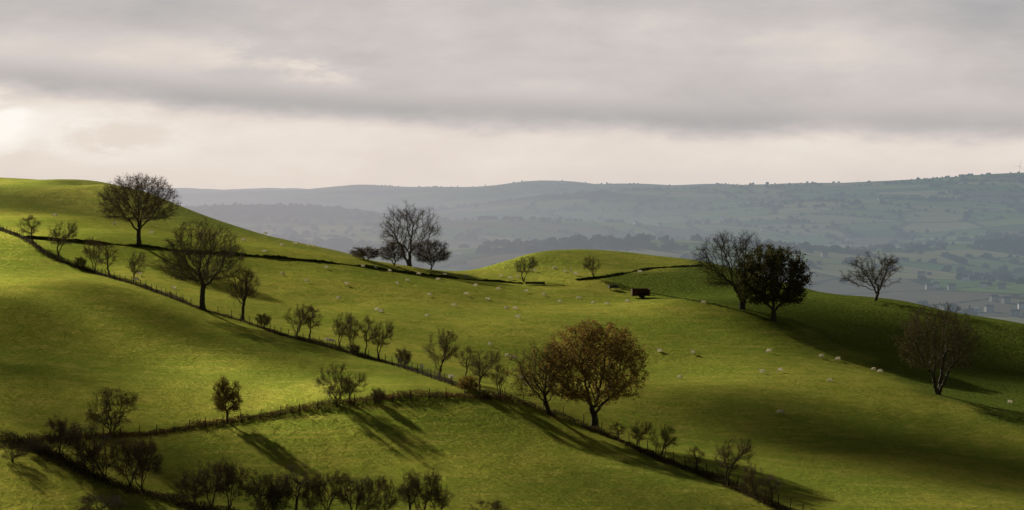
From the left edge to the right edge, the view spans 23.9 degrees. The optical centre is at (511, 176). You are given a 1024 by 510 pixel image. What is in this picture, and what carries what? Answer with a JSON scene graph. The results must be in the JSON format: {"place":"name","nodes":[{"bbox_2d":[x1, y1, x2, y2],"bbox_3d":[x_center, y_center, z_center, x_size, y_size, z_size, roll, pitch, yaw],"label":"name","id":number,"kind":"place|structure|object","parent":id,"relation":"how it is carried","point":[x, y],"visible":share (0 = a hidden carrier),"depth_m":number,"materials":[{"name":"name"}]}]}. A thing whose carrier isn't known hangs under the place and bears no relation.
{"place":"outdoors","nodes":[
{"label":"outdoors","id":0,"kind":"place"},
{"bbox_2d":[0,177,1023,509],"bbox_3d":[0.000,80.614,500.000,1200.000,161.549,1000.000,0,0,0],"label":"hillside ground","id":1,"kind":"structure","parent":0,"point":[858,433],"depth_m":332.87,"materials":[{"name":"green plant"}]},
{"bbox_2d":[0,440,31,461],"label":"thorn tree","id":2,"kind":"object","parent":1,"relation":"on","point":[16,446],"visible":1,"depth_m":253.81,"materials":[{"name":"green plant"}]},
{"bbox_2d":[15,215,40,243],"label":"hawthorn tree","id":3,"kind":"object","parent":1,"relation":"on","point":[30,218],"visible":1,"depth_m":445.47,"materials":[{"name":"green plant"}]},
{"bbox_2d":[22,435,53,453],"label":"thorn tree","id":4,"kind":"object","parent":1,"relation":"on","point":[34,448],"visible":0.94,"depth_m":257.34,"materials":[{"name":"green plant"}]},
{"bbox_2d":[39,414,80,453],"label":"thorn tree","id":5,"kind":"object","parent":1,"relation":"on","point":[60,430],"visible":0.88,"depth_m":257.58,"materials":[{"name":"green plant"}]},
{"bbox_2d":[46,221,78,255],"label":"hawthorn tree","id":6,"kind":"object","parent":1,"relation":"on","point":[65,237],"visible":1,"depth_m":433.89,"materials":[{"name":"green plant"}]},
{"bbox_2d":[72,257,86,266],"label":"hawthorn bush","id":7,"kind":"object","parent":1,"relation":"on","point":[80,262],"visible":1,"depth_m":424.35,"materials":[{"name":"green plant"}]},
{"bbox_2d":[57,420,107,463],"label":"thorn tree","id":8,"kind":"object","parent":1,"relation":"on","point":[74,437],"visible":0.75,"depth_m":255.43,"materials":[{"name":"green plant"}]},
{"bbox_2d":[75,440,101,473],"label":"thorn tree","id":9,"kind":"object","parent":1,"relation":"on","point":[78,453],"visible":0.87,"depth_m":253.30,"materials":[{"name":"green plant"}]},
{"bbox_2d":[79,236,102,269],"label":"hawthorn tree","id":10,"kind":"object","parent":1,"relation":"on","point":[88,250],"visible":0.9,"depth_m":423.01,"materials":[{"name":"green plant"}]},
{"bbox_2d":[79,433,125,479],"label":"thorn tree","id":11,"kind":"object","parent":1,"relation":"on","point":[97,460],"visible":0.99,"depth_m":251.34,"materials":[{"name":"green plant"}]},
{"bbox_2d":[74,493,130,509],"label":"thorn tree","id":12,"kind":"object","parent":1,"relation":"on","point":[114,500],"visible":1,"depth_m":238.34,"materials":[{"name":"green plant"}]},
{"bbox_2d":[90,239,119,274],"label":"hawthorn tree","id":13,"kind":"object","parent":1,"relation":"on","point":[106,252],"visible":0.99,"depth_m":416.49,"materials":[{"name":"green plant"}]},
{"bbox_2d":[0,427,216,509],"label":"hedge","id":14,"kind":"object","parent":1,"relation":"on","point":[70,462],"visible":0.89,"depth_m":253.17,"materials":[{"name":"green plant"}]},
{"bbox_2d":[80,385,143,432],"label":"hawthorn tree","id":15,"kind":"object","parent":1,"relation":"on","point":[108,405],"visible":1,"depth_m":271.15,"materials":[{"name":"brown plant"}]},
{"bbox_2d":[108,435,150,485],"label":"thorn tree","id":16,"kind":"object","parent":1,"relation":"on","point":[119,469],"visible":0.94,"depth_m":250.71,"materials":[{"name":"green plant"}]},
{"bbox_2d":[126,249,148,283],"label":"hawthorn tree","id":17,"kind":"object","parent":1,"relation":"on","point":[132,265],"visible":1,"depth_m":402.04,"materials":[{"name":"green plant"}]},
{"bbox_2d":[96,172,182,243],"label":"oak tree","id":18,"kind":"object","parent":1,"relation":"on","point":[148,210],"visible":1,"depth_m":456.18,"materials":[{"name":"brown plant"}]},
{"bbox_2d":[120,433,166,489],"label":"thorn tree","id":19,"kind":"object","parent":1,"relation":"on","point":[150,447],"visible":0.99,"depth_m":250.58,"materials":[{"name":"green plant"}]},
{"bbox_2d":[174,467,209,504],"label":"thorn tree","id":20,"kind":"object","parent":1,"relation":"on","point":[195,496],"visible":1,"depth_m":247.67,"materials":[{"name":"green plant"}]},
{"bbox_2d":[156,217,246,309],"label":"oak tree","id":21,"kind":"object","parent":1,"relation":"on","point":[210,251],"visible":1,"depth_m":375.40,"materials":[{"name":"brown plant"}]},
{"bbox_2d":[194,461,234,505],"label":"thorn tree","id":22,"kind":"object","parent":1,"relation":"on","point":[217,478],"visible":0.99,"depth_m":247.40,"materials":[{"name":"green plant"}]},
{"bbox_2d":[211,375,243,422],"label":"field maple tree","id":23,"kind":"object","parent":1,"relation":"on","point":[228,395],"visible":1,"depth_m":281.99,"materials":[{"name":"green plant"}]},
{"bbox_2d":[209,455,250,509],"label":"thorn tree","id":24,"kind":"object","parent":1,"relation":"on","point":[230,472],"visible":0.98,"depth_m":248.01,"materials":[{"name":"green plant"}]},
{"bbox_2d":[224,266,261,319],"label":"oak tree","id":25,"kind":"object","parent":1,"relation":"on","point":[245,293],"visible":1,"depth_m":374.63,"materials":[{"name":"green plant"}]},
{"bbox_2d":[0,225,502,399],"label":"stock fence","id":26,"kind":"object","parent":1,"relation":"on","point":[26,238],"visible":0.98,"depth_m":367.68,"materials":[{"name":"brown wood"}]},
{"bbox_2d":[184,498,320,509],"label":"hedge","id":27,"kind":"object","parent":1,"relation":"on","point":[204,507],"visible":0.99,"depth_m":246.24,"materials":[{"name":"green plant"}]},
{"bbox_2d":[1,227,506,398],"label":"hedge","id":28,"kind":"object","parent":1,"relation":"on","point":[305,339],"visible":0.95,"depth_m":370.28,"materials":[{"name":"green plant"}]},
{"bbox_2d":[255,312,271,326],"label":"hawthorn bush","id":29,"kind":"object","parent":1,"relation":"on","point":[265,320],"visible":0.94,"depth_m":370.35,"materials":[{"name":"green plant"}]},
{"bbox_2d":[22,388,507,442],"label":"hedge","id":30,"kind":"object","parent":1,"relation":"on","point":[403,394],"visible":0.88,"depth_m":286.81,"materials":[{"name":"green plant"}]},
{"bbox_2d":[239,467,290,509],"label":"thorn tree","id":31,"kind":"object","parent":1,"relation":"on","point":[258,493],"visible":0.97,"depth_m":245.98,"materials":[{"name":"green plant"}]},
{"bbox_2d":[29,388,500,441],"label":"stock fence","id":32,"kind":"object","parent":1,"relation":"on","point":[446,396],"visible":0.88,"depth_m":284.52,"materials":[{"name":"brown wood"}]},
{"bbox_2d":[24,235,521,283],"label":"earth bank","id":33,"kind":"structure","parent":1,"relation":"on","point":[256,255],"depth_m":480.05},
{"bbox_2d":[260,471,295,509],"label":"thorn tree","id":34,"kind":"object","parent":1,"relation":"on","point":[287,493],"visible":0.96,"depth_m":245.66,"materials":[{"name":"green plant"}]},
{"bbox_2d":[44,239,522,283],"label":"hedge","id":35,"kind":"object","parent":1,"relation":"on","point":[269,257],"visible":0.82,"depth_m":476.96,"materials":[{"name":"green plant"}]},
{"bbox_2d":[278,462,320,509],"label":"thorn tree","id":36,"kind":"object","parent":1,"relation":"on","point":[300,482],"visible":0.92,"depth_m":248.16,"materials":[{"name":"green plant"}]},
{"bbox_2d":[283,302,317,335],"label":"hawthorn tree","id":37,"kind":"object","parent":1,"relation":"on","point":[299,317],"visible":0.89,"depth_m":363.87,"materials":[{"name":"green plant"}]},
{"bbox_2d":[298,476,324,509],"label":"thorn tree","id":38,"kind":"object","parent":1,"relation":"on","point":[310,506],"visible":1,"depth_m":247.60,"materials":[{"name":"green plant"}]},
{"bbox_2d":[300,303,322,338],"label":"hawthorn tree","id":39,"kind":"object","parent":1,"relation":"on","point":[310,322],"visible":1,"depth_m":360.66,"materials":[{"name":"green plant"}]},
{"bbox_2d":[308,467,349,509],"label":"thorn tree","id":40,"kind":"object","parent":1,"relation":"on","point":[320,481],"visible":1,"depth_m":247.61,"materials":[{"name":"green plant"}]},
{"bbox_2d":[312,361,357,402],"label":"hawthorn tree","id":41,"kind":"object","parent":1,"relation":"on","point":[337,390],"visible":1,"depth_m":290.16,"materials":[{"name":"green plant"}]},
{"bbox_2d":[332,312,352,346],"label":"hawthorn tree","id":42,"kind":"object","parent":1,"relation":"on","point":[337,324],"visible":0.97,"depth_m":347.99,"materials":[{"name":"green plant"}]},
{"bbox_2d":[339,313,361,345],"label":"hawthorn tree","id":43,"kind":"object","parent":1,"relation":"on","point":[355,331],"visible":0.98,"depth_m":345.14,"materials":[{"name":"green plant"}]},
{"bbox_2d":[346,344,359,353],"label":"hawthorn bush","id":44,"kind":"object","parent":1,"relation":"on","point":[354,348],"visible":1,"depth_m":341.63,"materials":[{"name":"green plant"}]},
{"bbox_2d":[339,371,368,403],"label":"hawthorn tree","id":45,"kind":"object","parent":1,"relation":"on","point":[360,380],"visible":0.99,"depth_m":290.49,"materials":[{"name":"green plant"}]},
{"bbox_2d":[339,470,373,509],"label":"thorn tree","id":46,"kind":"object","parent":1,"relation":"on","point":[354,487],"visible":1,"depth_m":247.20,"materials":[{"name":"green plant"}]},
{"bbox_2d":[349,245,383,259],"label":"hawthorn bush","id":47,"kind":"object","parent":1,"relation":"on","point":[372,253],"visible":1,"depth_m":504.35,"materials":[{"name":"green plant"}]},
{"bbox_2d":[352,477,381,509],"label":"thorn tree","id":48,"kind":"object","parent":1,"relation":"on","point":[369,504],"visible":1,"depth_m":246.84,"materials":[{"name":"green plant"}]},
{"bbox_2d":[358,312,378,353],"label":"hawthorn tree","id":49,"kind":"object","parent":1,"relation":"on","point":[365,332],"visible":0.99,"depth_m":343.48,"materials":[{"name":"green plant"}]},
{"bbox_2d":[370,387,385,404],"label":"hawthorn bush","id":50,"kind":"object","parent":1,"relation":"on","point":[378,393],"visible":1,"depth_m":290.87,"materials":[{"name":"green plant"}]},
{"bbox_2d":[368,320,395,358],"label":"hawthorn tree","id":51,"kind":"object","parent":1,"relation":"on","point":[384,337],"visible":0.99,"depth_m":340.65,"materials":[{"name":"green plant"}]},
{"bbox_2d":[368,474,398,509],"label":"thorn tree","id":52,"kind":"object","parent":1,"relation":"on","point":[386,489],"visible":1,"depth_m":247.37,"materials":[{"name":"green plant"}]},
{"bbox_2d":[379,240,408,265],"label":"hawthorn tree","id":53,"kind":"object","parent":1,"relation":"on","point":[391,252],"visible":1,"depth_m":508.60,"materials":[{"name":"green plant"}]},
{"bbox_2d":[395,347,411,365],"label":"hawthorn bush","id":54,"kind":"object","parent":1,"relation":"on","point":[402,354],"visible":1,"depth_m":330.77,"materials":[{"name":"green plant"}]},
{"bbox_2d":[393,471,425,509],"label":"thorn tree","id":55,"kind":"object","parent":1,"relation":"on","point":[399,491],"visible":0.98,"depth_m":245.93,"materials":[{"name":"green plant"}]},
{"bbox_2d":[378,199,441,265],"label":"ash tree","id":56,"kind":"object","parent":1,"relation":"on","point":[410,239],"visible":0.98,"depth_m":524.17,"materials":[{"name":"brown plant"}]},
{"bbox_2d":[400,468,447,509],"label":"thorn tree","id":57,"kind":"object","parent":1,"relation":"on","point":[433,478],"visible":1,"depth_m":245.35,"materials":[{"name":"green plant"}]},
{"bbox_2d":[408,238,451,269],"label":"ash tree","id":58,"kind":"object","parent":1,"relation":"on","point":[443,256],"visible":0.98,"depth_m":522.61,"materials":[{"name":"plant"}]},
{"bbox_2d":[420,484,455,509],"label":"thorn tree","id":59,"kind":"object","parent":1,"relation":"on","point":[438,502],"visible":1,"depth_m":245.06,"materials":[{"name":"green plant"}]},
{"bbox_2d":[422,326,461,372],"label":"hawthorn tree","id":60,"kind":"object","parent":1,"relation":"on","point":[445,341],"visible":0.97,"depth_m":317.61,"materials":[{"name":"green plant"}]},
{"bbox_2d":[456,373,479,390],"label":"bramble bush","id":61,"kind":"object","parent":1,"relation":"on","point":[471,380],"visible":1,"depth_m":302.46,"materials":[{"name":"brown plant"}]},
{"bbox_2d":[457,344,478,375],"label":"hawthorn tree","id":62,"kind":"object","parent":1,"relation":"on","point":[469,356],"visible":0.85,"depth_m":329.30,"materials":[{"name":"green plant"}]},
{"bbox_2d":[468,349,504,387],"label":"hawthorn tree","id":63,"kind":"object","parent":1,"relation":"on","point":[477,366],"visible":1,"depth_m":304.00,"materials":[{"name":"green plant"}]},
{"bbox_2d":[469,498,511,509],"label":"thorn tree","id":64,"kind":"object","parent":1,"relation":"on","point":[495,506],"visible":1,"depth_m":244.36,"materials":[{"name":"green plant"}]},
{"bbox_2d":[487,362,508,393],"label":"hawthorn tree","id":65,"kind":"object","parent":1,"relation":"on","point":[501,379],"visible":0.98,"depth_m":303.41,"materials":[{"name":"green plant"}]},
{"bbox_2d":[513,254,538,281],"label":"hawthorn tree","id":66,"kind":"object","parent":1,"relation":"on","point":[530,264],"visible":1,"depth_m":506.00,"materials":[{"name":"green plant"}]},
{"bbox_2d":[503,336,573,415],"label":"oak tree","id":67,"kind":"object","parent":1,"relation":"on","point":[531,377],"visible":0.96,"depth_m":298.72,"materials":[{"name":"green plant"}]},
{"bbox_2d":[581,256,601,275],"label":"hawthorn tree","id":68,"kind":"object","parent":1,"relation":"on","point":[589,265],"visible":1,"depth_m":505.58,"materials":[{"name":"green plant"}]},
{"bbox_2d":[538,313,651,426],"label":"oak tree","id":69,"kind":"object","parent":1,"relation":"on","point":[589,349],"visible":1,"depth_m":298.26,"materials":[{"name":"brown plant"}]},
{"bbox_2d":[608,285,618,289],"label":"feeding trough","id":70,"kind":"object","parent":1,"relation":"on","point":[612,286],"visible":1,"depth_m":491.46,"materials":[{"name":"metal"}]},
{"bbox_2d":[607,422,626,440],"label":"hawthorn tree","id":71,"kind":"object","parent":1,"relation":"on","point":[615,427],"visible":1,"depth_m":294.40,"materials":[{"name":"green plant"}]},
{"bbox_2d":[576,264,699,279],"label":"earth bank","id":72,"kind":"structure","parent":1,"relation":"on","point":[604,276],"depth_m":515.06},
{"bbox_2d":[628,420,653,449],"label":"hawthorn tree","id":73,"kind":"object","parent":1,"relation":"on","point":[638,430],"visible":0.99,"depth_m":289.33,"materials":[{"name":"green plant"}]},
{"bbox_2d":[631,288,654,297],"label":"muck spreader","id":74,"kind":"object","parent":1,"relation":"on","point":[642,292],"visible":1,"depth_m":480.11,"materials":[{"name":"metal"}]},
{"bbox_2d":[498,392,790,509],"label":"hedge","id":75,"kind":"object","parent":1,"relation":"on","point":[718,479],"visible":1,"depth_m":280.30,"materials":[{"name":"green plant"}]},
{"bbox_2d":[647,423,678,458],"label":"hawthorn tree","id":76,"kind":"object","parent":1,"relation":"on","point":[664,436],"visible":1,"depth_m":283.95,"materials":[{"name":"green plant"}]},
{"bbox_2d":[515,393,814,509],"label":"stock fence","id":77,"kind":"object","parent":1,"relation":"on","point":[673,454],"visible":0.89,"depth_m":282.84,"materials":[{"name":"brown wood"}]},
{"bbox_2d":[683,444,704,472],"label":"hawthorn tree","id":78,"kind":"object","parent":1,"relation":"on","point":[695,456],"visible":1,"depth_m":275.96,"materials":[{"name":"green plant"}]},
{"bbox_2d":[650,292,771,320],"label":"earth bank","id":79,"kind":"structure","parent":1,"relation":"on","point":[719,305],"depth_m":447.41,"materials":[{"name":"green plant"}]},
{"bbox_2d":[692,229,772,309],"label":"ash tree","id":80,"kind":"object","parent":1,"relation":"on","point":[741,248],"visible":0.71,"depth_m":443.19,"materials":[{"name":"brown plant"}]},
{"bbox_2d":[713,436,753,484],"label":"hawthorn tree","id":81,"kind":"object","parent":1,"relation":"on","point":[741,454],"visible":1,"depth_m":268.40,"materials":[{"name":"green plant"}]},
{"bbox_2d":[740,462,764,498],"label":"hawthorn tree","id":82,"kind":"object","parent":1,"relation":"on","point":[746,480],"visible":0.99,"depth_m":261.86,"materials":[{"name":"green plant"}]},
{"bbox_2d":[758,473,782,505],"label":"hawthorn tree","id":83,"kind":"object","parent":1,"relation":"on","point":[768,480],"visible":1,"depth_m":259.23,"materials":[{"name":"green plant"}]},
{"bbox_2d":[732,242,817,320],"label":"holm oak tree","id":84,"kind":"object","parent":1,"relation":"on","point":[774,260],"visible":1,"depth_m":428.18,"materials":[{"name":"green plant"}]},
{"bbox_2d":[838,251,903,300],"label":"ash tree","id":85,"kind":"object","parent":1,"relation":"on","point":[886,271],"visible":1,"depth_m":482.89,"materials":[{"name":"brown plant"}]},
{"bbox_2d":[887,302,982,394],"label":"sycamore tree","id":86,"kind":"object","parent":1,"relation":"on","point":[959,343],"visible":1,"depth_m":363.35,"materials":[{"name":"brown plant"}]},
{"bbox_2d":[0,0,1023,189],"label":"sky","id":87,"kind":"structure","parent":0,"point":[200,94],"materials":[{"name":"grey"}]},
{"bbox_2d":[525,282,544,284],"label":"feeding trough","id":88,"kind":"object","parent":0,"point":[526,283],"visible":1,"depth_m":498.84,"materials":[{"name":"metal"}]},
{"bbox_2d":[145,173,1023,323],"bbox_3d":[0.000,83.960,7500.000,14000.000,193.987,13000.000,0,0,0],"label":"valley ground","id":89,"kind":"structure","parent":0,"point":[937,221],"depth_m":4883.29,"materials":[{"name":"green plant"}]},
{"bbox_2d":[452,252,464,256],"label":"barn","id":90,"kind":"structure","parent":89,"relation":"on","point":[454,254],"depth_m":2846.68,"materials":[{"name":"stone"}]},
{"bbox_2d":[456,264,468,268],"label":"barn","id":91,"kind":"structure","parent":89,"relation":"on","point":[460,266],"depth_m":2706.73,"materials":[{"name":"stone"}]},
{"bbox_2d":[170,172,1023,315],"bbox_3d":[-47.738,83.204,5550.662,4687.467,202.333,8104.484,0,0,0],"label":"distant woodland","id":92,"kind":"object","parent":89,"relation":"on","point":[996,241],"visible":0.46,"depth_m":4202.14,"materials":[{"name":"green plant"}]},
{"bbox_2d":[821,251,828,256],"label":"farmhouse","id":93,"kind":"object","parent":89,"relation":"on","point":[824,253],"visible":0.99,"depth_m":3077.58,"materials":[{"name":"stone"}]},
{"bbox_2d":[917,270,925,276],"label":"farmhouse","id":94,"kind":"object","parent":89,"relation":"on","point":[921,273],"visible":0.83,"depth_m":2858.27,"materials":[{"name":"stone"}]},
{"bbox_2d":[925,282,933,289],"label":"farmhouse","id":95,"kind":"object","parent":89,"relation":"on","point":[929,286],"visible":1,"depth_m":2637.44,"materials":[{"name":"stone"}]},
{"bbox_2d":[932,281,939,287],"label":"farmhouse","id":96,"kind":"object","parent":89,"relation":"on","point":[936,284],"visible":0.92,"depth_m":2667.70,"materials":[{"name":"stone"}]},
{"bbox_2d":[947,282,955,289],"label":"farmhouse","id":97,"kind":"object","parent":89,"relation":"on","point":[951,286],"visible":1,"depth_m":2627.27,"materials":[{"name":"stone"}]},
{"bbox_2d":[962,274,969,280],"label":"farmhouse","id":98,"kind":"object","parent":89,"relation":"on","point":[965,277],"visible":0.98,"depth_m":2797.79,"materials":[{"name":"stone"}]},
{"bbox_2d":[966,306,981,311],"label":"barn","id":99,"kind":"structure","parent":89,"relation":"on","point":[978,309],"depth_m":2355.52,"materials":[{"name":"stone"}]},
{"bbox_2d":[980,281,987,287],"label":"farmhouse","id":100,"kind":"object","parent":89,"relation":"on","point":[983,284],"visible":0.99,"depth_m":2647.61,"materials":[{"name":"stone"}]},
{"bbox_2d":[984,303,993,311],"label":"farmhouse","id":101,"kind":"object","parent":89,"relation":"on","point":[989,308],"visible":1,"depth_m":2357.96,"materials":[{"name":"stone"}]},
{"bbox_2d":[989,293,998,301],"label":"farmhouse","id":102,"kind":"object","parent":89,"relation":"on","point":[993,297],"visible":1,"depth_m":2448.24,"materials":[{"name":"stone"}]},
{"bbox_2d":[998,282,1005,288],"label":"farmhouse","id":103,"kind":"object","parent":89,"relation":"on","point":[1001,285],"visible":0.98,"depth_m":2617.59,"materials":[{"name":"stone"}]},
{"bbox_2d":[1001,295,1010,303],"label":"farmhouse","id":104,"kind":"object","parent":89,"relation":"on","point":[1005,299],"visible":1,"depth_m":2428.00,"materials":[{"name":"stone"}]},
{"bbox_2d":[1011,308,1020,316],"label":"farmhouse","id":105,"kind":"object","parent":89,"relation":"on","point":[1015,312],"visible":1,"depth_m":2318.09,"materials":[{"name":"stone"}]},
{"bbox_2d":[1017,301,1023,308],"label":"farmhouse","id":106,"kind":"object","parent":89,"relation":"on","point":[1020,305],"visible":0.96,"depth_m":2377.44,"materials":[{"name":"stone"}]}
]}

